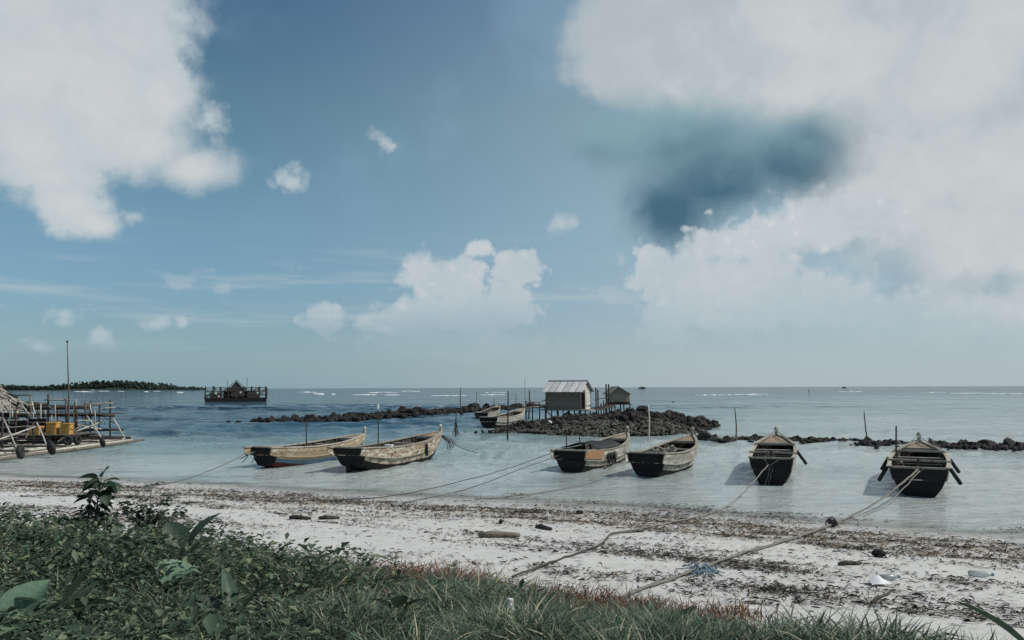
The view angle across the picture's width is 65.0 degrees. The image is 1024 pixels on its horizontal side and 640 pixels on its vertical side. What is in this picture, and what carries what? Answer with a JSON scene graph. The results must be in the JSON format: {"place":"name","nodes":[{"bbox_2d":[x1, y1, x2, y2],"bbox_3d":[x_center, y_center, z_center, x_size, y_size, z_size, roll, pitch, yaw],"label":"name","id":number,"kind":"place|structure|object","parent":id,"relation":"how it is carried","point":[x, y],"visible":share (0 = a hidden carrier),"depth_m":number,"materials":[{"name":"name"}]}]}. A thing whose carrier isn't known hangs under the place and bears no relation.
{"place":"outdoors","nodes":[
{"label":"outdoors","id":0,"kind":"place"},
{"bbox_2d":[6,387,202,390],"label":"island","id":1,"kind":"structure","parent":0,"point":[108,389],"depth_m":1427.84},
{"bbox_2d":[1,380,204,389],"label":"island woods","id":2,"kind":"object","parent":1,"relation":"on","point":[95,384],"visible":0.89,"depth_m":1446.15,"materials":[{"name":"green plant"}]},
{"bbox_2d":[0,386,1023,535],"bbox_3d":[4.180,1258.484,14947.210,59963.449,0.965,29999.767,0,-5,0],"label":"sea","id":3,"kind":"structure","parent":0,"point":[185,434],"depth_m":39.84,"materials":[{"name":"liquid"}]},
{"bbox_2d":[0,341,144,460],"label":"fishing raft","id":4,"kind":"object","parent":3,"relation":"on","point":[33,444],"visible":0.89,"depth_m":44.02,"materials":[{"name":"brown wood"}]},
{"bbox_2d":[16,444,24,458],"bbox_3d":[-20.300,5.445,33.199,0.271,0.610,0.616,1,-5,-12],"label":"tyre","id":5,"kind":"object","parent":4,"relation":"hanging from","point":[20,451],"visible":1,"depth_m":33.02,"materials":[{"name":"black rubber"}]},
{"bbox_2d":[28,426,44,434],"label":"crate","id":6,"kind":"object","parent":4,"relation":"on","point":[36,430],"visible":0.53,"depth_m":41.78,"materials":[{"name":"yellow plastic"}]},
{"bbox_2d":[46,441,55,454],"bbox_3d":[-20.238,5.622,35.304,0.646,0.624,0.329,-4,-6,40],"label":"tyre","id":7,"kind":"object","parent":4,"relation":"hanging from","point":[51,447],"visible":1,"depth_m":35.15,"materials":[{"name":"black rubber"}]},
{"bbox_2d":[45,422,60,434],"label":"crate","id":8,"kind":"object","parent":4,"relation":"on","point":[52,427],"visible":1,"depth_m":41.93,"materials":[{"name":"yellow plastic"}]},
{"bbox_2d":[60,423,73,433],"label":"crate","id":9,"kind":"object","parent":4,"relation":"on","point":[66,428],"visible":1,"depth_m":42.03,"materials":[{"name":"yellow plastic"}]},
{"bbox_2d":[62,435,72,444],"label":"tyre","id":10,"kind":"object","parent":4,"relation":"on","point":[65,442],"visible":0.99,"depth_m":40.49,"materials":[{"name":"black rubber"}]},
{"bbox_2d":[73,434,81,444],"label":"tyre","id":11,"kind":"object","parent":4,"relation":"on","point":[76,441],"visible":0.99,"depth_m":40.92,"materials":[{"name":"black rubber"}]},
{"bbox_2d":[99,437,105,446],"bbox_3d":[-19.874,5.931,39.002,0.269,0.504,0.523,4,-7,-44],"label":"tyre","id":12,"kind":"object","parent":4,"relation":"on","point":[102,442],"visible":1,"depth_m":38.87,"materials":[{"name":"black rubber"}]},
{"bbox_2d":[204,380,267,401],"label":"fishing platform","id":13,"kind":"structure","parent":3,"relation":"on","point":[235,392],"depth_m":185.60,"materials":[{"name":"brown wood"}]},
{"bbox_2d":[243,419,365,467],"bbox_3d":[-8.091,5.121,33.294,1.600,2.021,7.026,-2,-5,24],"label":"wooden boat","id":14,"kind":"object","parent":3,"relation":"on","point":[288,455],"visible":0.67,"depth_m":31.57,"materials":[{"name":"brown wood"}]},
{"bbox_2d":[149,452,247,486],"bbox_3d":[-10.525,5.033,27.404,0.177,0.624,6.589,-1,-5,8],"label":"mooring rope","id":15,"kind":"object","parent":14,"relation":"attached to","point":[197,475],"visible":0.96,"depth_m":27.05,"materials":[{"name":"grey fabric"}]},
{"bbox_2d":[239,451,255,461],"bbox_3d":[-10.058,5.202,30.597,0.680,0.467,0.418,-1,-5,10],"label":"rope tangle","id":16,"kind":"object","parent":14,"relation":"hanging from","point":[251,452],"visible":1,"depth_m":30.56,"materials":[{"name":"grey fabric"}]},
{"bbox_2d":[327,404,441,472],"bbox_3d":[-4.527,4.694,32.232,1.728,2.670,8.192,-2,-5,20],"label":"wooden boat","id":17,"kind":"object","parent":3,"relation":"on","point":[406,451],"visible":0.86,"depth_m":30.41,"materials":[{"name":"brown wood"}]},
{"bbox_2d":[441,435,477,452],"bbox_3d":[-2.156,5.611,36.127,2.119,0.948,0.529,2,-5,-25],"label":"rope tangle","id":18,"kind":"object","parent":17,"relation":"hanging from","point":[445,438],"visible":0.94,"depth_m":35.91,"materials":[{"name":"grey fabric"}]},
{"bbox_2d":[255,404,544,422],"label":"breakwater rubble","id":19,"kind":"object","parent":3,"relation":"in","point":[333,417],"visible":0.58,"depth_m":76.61,"materials":[{"name":"grey stone"}]},
{"bbox_2d":[304,414,317,419],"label":"rock","id":20,"kind":"object","parent":19,"relation":"on","point":[312,416],"visible":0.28,"depth_m":69.08,"materials":[{"name":"grey stone"}]},
{"bbox_2d":[397,406,406,412],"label":"rock","id":21,"kind":"object","parent":19,"relation":"on","point":[401,409],"visible":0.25,"depth_m":87.73,"materials":[{"name":"grey stone"}]},
{"bbox_2d":[404,408,418,413],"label":"rock","id":22,"kind":"object","parent":19,"relation":"on","point":[408,410],"visible":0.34,"depth_m":85.82,"materials":[{"name":"grey stone"}]},
{"bbox_2d":[417,407,426,412],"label":"rock","id":23,"kind":"object","parent":19,"relation":"on","point":[420,409],"visible":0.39,"depth_m":88.68,"materials":[{"name":"grey stone"}]},
{"bbox_2d":[467,403,479,408],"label":"rock","id":24,"kind":"object","parent":19,"relation":"on","point":[472,404],"visible":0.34,"depth_m":103.46,"materials":[{"name":"grey stone"}]},
{"bbox_2d":[514,403,523,407],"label":"rock","id":25,"kind":"object","parent":19,"relation":"on","point":[518,405],"visible":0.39,"depth_m":112.08,"materials":[{"name":"grey stone"}]},
{"bbox_2d":[474,402,500,418],"bbox_3d":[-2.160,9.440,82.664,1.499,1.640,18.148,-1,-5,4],"label":"wooden boat","id":26,"kind":"object","parent":3,"relation":"on","point":[493,411],"visible":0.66,"depth_m":79.38,"materials":[{"name":"brown wood"}]},
{"bbox_2d":[479,405,524,427],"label":"wooden boat","id":27,"kind":"object","parent":3,"relation":"on","point":[500,420],"visible":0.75,"depth_m":61.59,"materials":[{"name":"brown wood"}]},
{"bbox_2d":[507,391,508,439],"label":"mooring stake","id":28,"kind":"object","parent":3,"relation":"in","point":[508,416],"visible":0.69,"depth_m":47.06,"materials":[{"name":"grey wood"}]},
{"bbox_2d":[528,390,529,418],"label":"mooring stake","id":29,"kind":"object","parent":3,"relation":"in","point":[529,406],"visible":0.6,"depth_m":76.30,"materials":[{"name":"wood"}]},
{"bbox_2d":[74,391,1020,395],"bbox_3d":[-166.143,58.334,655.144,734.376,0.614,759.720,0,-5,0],"label":"surf foam","id":30,"kind":"object","parent":3,"relation":"on","point":[503,392],"visible":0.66,"depth_m":353.84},
{"bbox_2d":[550,425,629,471],"bbox_3d":[3.557,5.067,31.611,1.693,1.771,7.527,-2,-5,24],"label":"wooden boat","id":31,"kind":"object","parent":3,"relation":"on","point":[586,456],"visible":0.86,"depth_m":29.43,"materials":[{"name":"brown wood"}]},
{"bbox_2d":[283,452,553,500],"bbox_3d":[-1.990,4.711,24.306,0.366,0.726,11.214,-4,-6,40],"label":"mooring rope","id":32,"kind":"object","parent":31,"relation":"attached to","point":[415,491],"visible":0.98,"depth_m":23.12,"materials":[{"name":"grey fabric"}]},
{"bbox_2d":[409,455,559,501],"bbox_3d":[-0.559,4.811,24.896,0.178,0.620,8.813,-3,-6,30],"label":"mooring rope","id":33,"kind":"object","parent":31,"relation":"attached to","point":[486,482],"visible":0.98,"depth_m":24.47,"materials":[{"name":"grey fabric"}]},
{"bbox_2d":[648,405,649,440],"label":"mooring stake","id":34,"kind":"object","parent":3,"relation":"in","point":[649,423],"visible":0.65,"depth_m":44.42,"materials":[{"name":"grey wood"}]},
{"bbox_2d":[624,427,697,476],"bbox_3d":[5.872,4.934,29.648,1.650,1.690,6.610,-3,-5,26],"label":"wooden boat","id":35,"kind":"object","parent":3,"relation":"on","point":[644,461],"visible":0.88,"depth_m":27.28,"materials":[{"name":"brown wood"}]},
{"bbox_2d":[475,451,642,499],"bbox_3d":[1.873,4.666,24.502,0.530,0.819,8.132,-4,-6,41],"label":"mooring rope","id":36,"kind":"object","parent":35,"relation":"attached to","point":[551,490],"visible":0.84,"depth_m":23.28,"materials":[{"name":"fabric"}]},
{"bbox_2d":[646,445,678,463],"bbox_3d":[5.341,4.782,28.444,0.988,0.715,1.998,-3,-5,26],"label":"net pile","id":37,"kind":"object","parent":35,"relation":"in","point":[655,449],"visible":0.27,"depth_m":28.06,"materials":[{"name":"grey fabric"}]},
{"bbox_2d":[702,432,710,439],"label":"rock","id":38,"kind":"object","parent":3,"relation":"in","point":[705,435],"visible":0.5,"depth_m":45.28,"materials":[{"name":"grey stone"}]},
{"bbox_2d":[710,437,722,440],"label":"rock","id":39,"kind":"object","parent":3,"relation":"in","point":[713,438],"visible":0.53,"depth_m":43.93,"materials":[{"name":"grey stone"}]},
{"bbox_2d":[734,408,736,440],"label":"mooring stake","id":40,"kind":"object","parent":3,"relation":"in","point":[736,425],"visible":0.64,"depth_m":43.19,"materials":[{"name":"grey wood"}]},
{"bbox_2d":[748,427,806,484],"bbox_3d":[9.472,4.824,28.479,1.856,1.690,8.411,-2,-5,19],"label":"wooden boat","id":41,"kind":"object","parent":3,"relation":"on","point":[788,452],"visible":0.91,"depth_m":24.80,"materials":[{"name":"brown wood"}]},
{"bbox_2d":[763,450,778,456],"bbox_3d":[9.035,4.802,27.734,0.861,0.696,1.426,-2,-5,19],"label":"net pile","id":42,"kind":"object","parent":41,"relation":"in","point":[767,455],"visible":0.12,"depth_m":27.43,"materials":[{"name":"fabric"}]},
{"bbox_2d":[755,430,794,444],"bbox_3d":[10.362,4.459,30.605,1.400,0.400,3.325,-3,-6,31],"label":"bow line","id":43,"kind":"object","parent":41,"relation":"attached to","point":[780,434],"visible":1,"depth_m":31.01,"materials":[{"name":"grey fabric"}]},
{"bbox_2d":[687,434,1023,451],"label":"reef rubble","id":44,"kind":"object","parent":3,"relation":"on","point":[995,447],"visible":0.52,"depth_m":40.12,"materials":[{"name":"grey stone"}]},
{"bbox_2d":[809,437,817,441],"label":"rock","id":45,"kind":"object","parent":44,"relation":"on","point":[813,438],"visible":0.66,"depth_m":43.12,"materials":[{"name":"grey stone"}]},
{"bbox_2d":[860,439,873,443],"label":"rock","id":46,"kind":"object","parent":44,"relation":"on","point":[866,440],"visible":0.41,"depth_m":41.40,"materials":[{"name":"grey stone"}]},
{"bbox_2d":[1003,437,1015,444],"bbox_3d":[24.362,6.034,39.248,0.671,0.632,1.092,-3,-5,28],"label":"rock","id":47,"kind":"object","parent":44,"relation":"on","point":[1006,440],"visible":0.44,"depth_m":38.94,"materials":[{"name":"grey stone"}]},
{"bbox_2d":[864,411,866,436],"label":"mooring stake","id":48,"kind":"object","parent":3,"relation":"in","point":[865,424],"visible":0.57,"depth_m":44.88,"materials":[{"name":"grey wood"}]},
{"bbox_2d":[877,426,962,496],"bbox_3d":[12.922,4.383,25.522,2.267,2.051,8.103,-3,-5,27],"label":"wooden boat","id":49,"kind":"object","parent":3,"relation":"on","point":[919,454],"visible":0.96,"depth_m":22.41,"materials":[{"name":"brown wood"}]},
{"bbox_2d":[612,469,918,600],"bbox_3d":[5.888,3.912,15.637,0.575,0.748,16.334,-4,-6,38],"label":"mooring rope","id":50,"kind":"object","parent":49,"relation":"attached to","point":[670,578],"visible":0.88,"depth_m":13.22,"materials":[{"name":"beige fabric"}]},
{"bbox_2d":[838,470,920,523],"bbox_3d":[9.025,4.274,19.612,0.054,0.748,6.216,-5,-7,43],"label":"mooring rope","id":51,"kind":"object","parent":49,"relation":"attached to","point":[884,504],"visible":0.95,"depth_m":19.69,"materials":[{"name":"grey fabric"}]},
{"bbox_2d":[892,435,946,452],"bbox_3d":[13.974,4.234,27.607,1.587,0.375,3.122,-3,-5,27],"label":"bow line","id":52,"kind":"object","parent":49,"relation":"attached to","point":[926,441],"visible":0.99,"depth_m":27.43,"materials":[{"name":"grey fabric"}]},
{"bbox_2d":[977,439,995,443],"bbox_3d":[23.487,6.171,39.706,0.625,0.548,0.958,3,-6,-36],"label":"rock","id":53,"kind":"object","parent":3,"relation":"in","point":[983,441],"visible":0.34,"depth_m":39.69,"materials":[{"name":"grey stone"}]},
{"bbox_2d":[0,474,1023,639],"bbox_3d":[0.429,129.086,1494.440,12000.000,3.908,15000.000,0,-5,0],"label":"beach ground","id":54,"kind":"structure","parent":0,"point":[381,541],"depth_m":13.60,"materials":[{"name":"beige sand"}]},
{"bbox_2d":[10,526,50,552],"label":"leafy bush","id":55,"kind":"object","parent":54,"relation":"on","point":[26,535],"visible":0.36,"depth_m":9.21,"materials":[{"name":"green plant"}]},
{"bbox_2d":[0,579,68,632],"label":"broad leaf plant","id":56,"kind":"object","parent":54,"relation":"on","point":[36,590],"visible":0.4,"depth_m":5.69,"materials":[{"name":"green plant"}]},
{"bbox_2d":[25,556,110,583],"bbox_3d":[-4.172,2.351,7.373,0.846,0.302,0.547,-1,-5,13],"label":"leafy bush","id":57,"kind":"object","parent":54,"relation":"on","point":[55,567],"visible":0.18,"depth_m":7.43,"materials":[{"name":"green plant"}]},
{"bbox_2d":[15,566,122,621],"bbox_3d":[-3.178,2.074,5.795,0.822,0.578,0.328,0,-5,0],"label":"broad leaf plant","id":58,"kind":"object","parent":54,"relation":"on","point":[76,602],"visible":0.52,"depth_m":5.74,"materials":[{"name":"green plant"}]},
{"bbox_2d":[43,514,108,547],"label":"leafy bush","id":59,"kind":"object","parent":54,"relation":"on","point":[77,522],"visible":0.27,"depth_m":10.02,"materials":[{"name":"green plant"}]},
{"bbox_2d":[70,466,131,534],"bbox_3d":[-6.038,2.764,11.729,0.947,1.218,0.643,0,-5,0],"label":"leafy shrub","id":60,"kind":"object","parent":54,"relation":"on","point":[104,497],"visible":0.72,"depth_m":11.73,"materials":[{"name":"green plant"}]},
{"bbox_2d":[75,535,136,568],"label":"leafy bush","id":61,"kind":"object","parent":54,"relation":"on","point":[94,550],"visible":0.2,"depth_m":8.48,"materials":[{"name":"green plant"}]},
{"bbox_2d":[90,535,153,572],"bbox_3d":[-3.895,2.379,8.028,0.671,0.484,0.205,0,-5,0],"label":"broad leaf plant","id":62,"kind":"object","parent":54,"relation":"on","point":[123,538],"visible":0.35,"depth_m":8.03,"materials":[{"name":"green plant"}]},
{"bbox_2d":[114,564,170,589],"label":"leafy bush","id":63,"kind":"object","parent":54,"relation":"on","point":[144,567],"visible":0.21,"depth_m":7.27,"materials":[{"name":"green plant"}]},
{"bbox_2d":[110,483,195,537],"bbox_3d":[-5.655,3.051,12.557,1.368,1.043,0.687,0,-5,0],"label":"leafy bush","id":64,"kind":"object","parent":54,"relation":"on","point":[151,511],"visible":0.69,"depth_m":12.51,"materials":[{"name":"green plant"}]},
{"bbox_2d":[122,559,197,597],"bbox_3d":[-2.894,2.225,6.582,0.589,0.446,0.422,2,-5,-21],"label":"broad leaf plant","id":65,"kind":"object","parent":54,"relation":"on","point":[179,567],"visible":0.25,"depth_m":6.70,"materials":[{"name":"green plant"}]},
{"bbox_2d":[162,513,219,574],"bbox_3d":[-3.282,2.318,8.190,0.634,0.644,0.357,0,-5,0],"label":"broad leaf plant","id":66,"kind":"object","parent":54,"relation":"on","point":[174,527],"visible":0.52,"depth_m":8.29,"materials":[{"name":"green plant"}]},
{"bbox_2d":[184,568,289,620],"bbox_3d":[-2.014,2.108,5.916,0.808,0.492,0.297,0,-5,0],"label":"broad leaf plant","id":67,"kind":"object","parent":54,"relation":"on","point":[228,584],"visible":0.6,"depth_m":5.90,"materials":[{"name":"green plant"}]},
{"bbox_2d":[0,501,589,639],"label":"weeds","id":68,"kind":"object","parent":54,"relation":"on","point":[210,622],"visible":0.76,"depth_m":6.66,"materials":[{"name":"green plant"}]},
{"bbox_2d":[289,515,310,519],"bbox_3d":[-4.369,4.071,16.579,0.462,0.108,0.110,-1,-5,6],"label":"driftwood log","id":69,"kind":"object","parent":54,"relation":"on","point":[301,517],"visible":0.97,"depth_m":16.55,"materials":[{"name":"brown wood"}]},
{"bbox_2d":[319,515,339,519],"bbox_3d":[-3.807,4.114,16.753,0.455,0.114,0.105,3,-6,-33],"label":"driftwood log","id":70,"kind":"object","parent":54,"relation":"on","point":[327,517],"visible":1,"depth_m":16.71,"materials":[{"name":"brown wood"}]},
{"bbox_2d":[369,595,427,619],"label":"broad leaf plant","id":71,"kind":"object","parent":54,"relation":"on","point":[398,602],"visible":0.76,"depth_m":5.76,"materials":[{"name":"green plant"}]},
{"bbox_2d":[0,506,818,627],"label":"dry red grass","id":72,"kind":"structure","parent":54,"relation":"on","point":[583,597],"depth_m":9.03,"materials":[{"name":"red plant"}]},
{"bbox_2d":[0,527,929,639],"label":"dry straw","id":73,"kind":"object","parent":54,"relation":"on","point":[461,592],"visible":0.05,"depth_m":7.17,"materials":[{"name":"beige plant"}]},
{"bbox_2d":[478,531,519,537],"bbox_3d":[-0.230,3.868,14.505,0.772,0.143,0.138,1,-5,-12],"label":"driftwood log","id":74,"kind":"object","parent":54,"relation":"on","point":[497,534],"visible":0.93,"depth_m":14.46,"materials":[{"name":"wood"}]},
{"bbox_2d":[505,598,514,610],"bbox_3d":[-0.020,2.247,6.133,0.099,0.236,0.089,0,-5,0],"label":"white bottle","id":75,"kind":"object","parent":54,"relation":"on","point":[511,599],"visible":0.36,"depth_m":6.12,"materials":[{"name":"plastic"}]},
{"bbox_2d":[0,519,1021,639],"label":"grass","id":76,"kind":"structure","parent":54,"relation":"on","point":[473,620],"depth_m":5.82,"materials":[{"name":"green plant"}]},
{"bbox_2d":[0,479,1023,634],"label":"seaweed wrack","id":77,"kind":"object","parent":54,"relation":"on","point":[770,587],"visible":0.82,"depth_m":14.52,"materials":[{"name":"brown plant"}]},
{"bbox_2d":[535,524,552,529],"bbox_3d":[0.621,4.031,15.641,0.099,0.099,0.458,3,-6,-36],"label":"driftwood log","id":78,"kind":"object","parent":54,"relation":"on","point":[542,526],"visible":1,"depth_m":15.61,"materials":[{"name":"wood"}]},
{"bbox_2d":[511,529,646,577],"bbox_3d":[1.162,3.690,13.026,0.378,0.311,5.664,-3,-5,26],"label":"old rope","id":79,"kind":"object","parent":54,"relation":"on","point":[552,561],"visible":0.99,"depth_m":12.24,"materials":[{"name":"brown fabric"}]},
{"bbox_2d":[680,606,717,622],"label":"broad leaf plant","id":80,"kind":"object","parent":54,"relation":"on","point":[688,609],"visible":0.18,"depth_m":6.42,"materials":[{"name":"green plant"}]},
{"bbox_2d":[675,561,724,577],"bbox_3d":[2.613,3.434,11.066,0.664,0.155,1.009,0,-5,0],"label":"fishing net","id":81,"kind":"object","parent":54,"relation":"on","point":[706,568],"visible":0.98,"depth_m":10.96,"materials":[{"name":"blue fabric"}]},
{"bbox_2d":[825,516,837,526],"bbox_3d":[6.915,4.360,17.319,0.237,0.233,0.248,1,-5,-14],"label":"rope knot","id":82,"kind":"object","parent":54,"relation":"on","point":[833,521],"visible":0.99,"depth_m":17.28,"materials":[{"name":"grey fabric"}]},
{"bbox_2d":[838,560,861,565],"bbox_3d":[5.065,3.638,12.040,0.421,0.087,0.092,1,-5,-13],"label":"driftwood log","id":83,"kind":"object","parent":54,"relation":"on","point":[846,562],"visible":1,"depth_m":12.01,"materials":[{"name":"brown wood"}]},
{"bbox_2d":[871,549,885,557],"bbox_3d":[5.941,3.781,13.018,0.220,0.143,0.158,-3,-5,29],"label":"stone","id":84,"kind":"object","parent":54,"relation":"on","point":[877,552],"visible":0.98,"depth_m":12.98,"materials":[{"name":"black stone"}]},
{"bbox_2d":[868,575,890,584],"bbox_3d":[4.737,3.356,10.409,0.250,0.090,0.250,0,-5,0],"label":"plastic bag","id":85,"kind":"object","parent":54,"relation":"on","point":[875,579],"visible":1,"depth_m":10.34,"materials":[{"name":"white plastic"}]},
{"bbox_2d":[870,590,892,602],"bbox_3d":[4.410,3.293,9.585,0.051,0.065,0.933,-4,-6,40],"label":"driftwood log","id":86,"kind":"object","parent":54,"relation":"on","point":[882,595],"visible":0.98,"depth_m":9.56,"materials":[{"name":"wood"}]},
{"bbox_2d":[879,574,899,579],"bbox_3d":[5.051,3.442,10.755,0.304,0.079,0.079,1,-5,-11],"label":"plastic bottle","id":87,"kind":"object","parent":54,"relation":"on","point":[889,576],"visible":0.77,"depth_m":10.72,"materials":[{"name":"clear plastic"}]},
{"bbox_2d":[968,570,993,576],"bbox_3d":[6.576,3.562,11.271,0.320,0.083,0.083,-2,-5,17],"label":"plastic bottle","id":88,"kind":"object","parent":54,"relation":"on","point":[973,573],"visible":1,"depth_m":11.25,"materials":[{"name":"clear plastic"}]},
{"bbox_2d":[955,601,1023,639],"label":"broad leaf plant","id":89,"kind":"object","parent":54,"relation":"on","point":[1009,629],"visible":1,"depth_m":5.57,"materials":[{"name":"green plant"}]},
{"bbox_2d":[0,0,1023,388],"label":"sky","id":90,"kind":"structure","parent":0,"point":[197,193],"materials":[{"name":"blue"}]},
{"bbox_2d":[497,417,701,436],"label":"islet terrain","id":91,"kind":"structure","parent":0,"point":[601,434],"depth_m":51.53,"materials":[{"name":"grey stone"}]},
{"bbox_2d":[525,400,546,420],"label":"wooden jetty","id":92,"kind":"object","parent":91,"relation":"on","point":[532,407],"visible":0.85,"depth_m":59.22,"materials":[{"name":"wood"}]},
{"bbox_2d":[542,380,598,417],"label":"stilt hut","id":93,"kind":"object","parent":91,"relation":"on","point":[563,395],"visible":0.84,"depth_m":60.09,"materials":[{"name":"grey wood"}]},
{"bbox_2d":[566,415,575,420],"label":"rock","id":94,"kind":"object","parent":91,"relation":"on","point":[570,417],"visible":0.47,"depth_m":54.20,"materials":[{"name":"grey stone"}]},
{"bbox_2d":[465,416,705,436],"bbox_3d":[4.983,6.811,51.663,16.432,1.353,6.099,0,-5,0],"label":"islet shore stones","id":95,"kind":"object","parent":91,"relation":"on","point":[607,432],"visible":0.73,"depth_m":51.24,"materials":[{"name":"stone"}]},
{"bbox_2d":[474,408,718,435],"bbox_3d":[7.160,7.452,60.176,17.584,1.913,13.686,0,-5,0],"label":"islet rubble","id":96,"kind":"object","parent":91,"relation":"on","point":[690,421],"visible":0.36,"depth_m":55.91,"materials":[{"name":"grey stone"}]},
{"bbox_2d":[590,384,615,413],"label":"walkway","id":97,"kind":"structure","parent":91,"relation":"on","point":[603,407],"depth_m":64.67,"materials":[{"name":"wood"}]},
{"bbox_2d":[603,386,631,411],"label":"hut","id":98,"kind":"object","parent":91,"relation":"on","point":[620,396],"visible":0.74,"depth_m":75.42,"materials":[{"name":"grey wood"}]},
{"bbox_2d":[619,415,628,420],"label":"rock","id":99,"kind":"object","parent":91,"relation":"on","point":[624,417],"visible":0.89,"depth_m":54.17,"materials":[{"name":"grey stone"}]},
{"bbox_2d":[627,410,635,419],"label":"rock","id":100,"kind":"object","parent":91,"relation":"on","point":[631,415],"visible":0.8,"depth_m":54.30,"materials":[{"name":"grey stone"}]},
{"bbox_2d":[636,405,647,411],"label":"rock","id":101,"kind":"object","parent":91,"relation":"on","point":[643,408],"visible":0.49,"depth_m":58.96,"materials":[{"name":"grey stone"}]},
{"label":"rope bridle","id":102,"kind":"object","parent":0,"visible":0},
{"bbox_2d":[611,464,768,532],"bbox_3d":[4.936,4.334,19.641,0.251,0.659,11.463,-3,-6,31],"label":"mooring rope","id":103,"kind":"object","parent":102,"relation":"attached to","point":[694,516],"visible":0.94,"depth_m":18.16,"materials":[{"name":"fabric"}]},
{"bbox_2d":[764,467,772,485],"bbox_3d":[7.809,4.780,24.495,0.300,0.679,0.080,0,-5,0],"label":"rope tail","id":104,"kind":"object","parent":102,"relation":"hanging from","point":[768,475],"visible":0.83,"depth_m":24.49},
{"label":"mooring stake","id":105,"kind":"object","parent":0,"visible":0},
{"bbox_2d":[452,422,459,434],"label":"net scrap","id":106,"kind":"object","parent":105,"relation":"hanging from","point":[457,432],"visible":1,"depth_m":50.29,"materials":[{"name":"fabric"}]}
]}

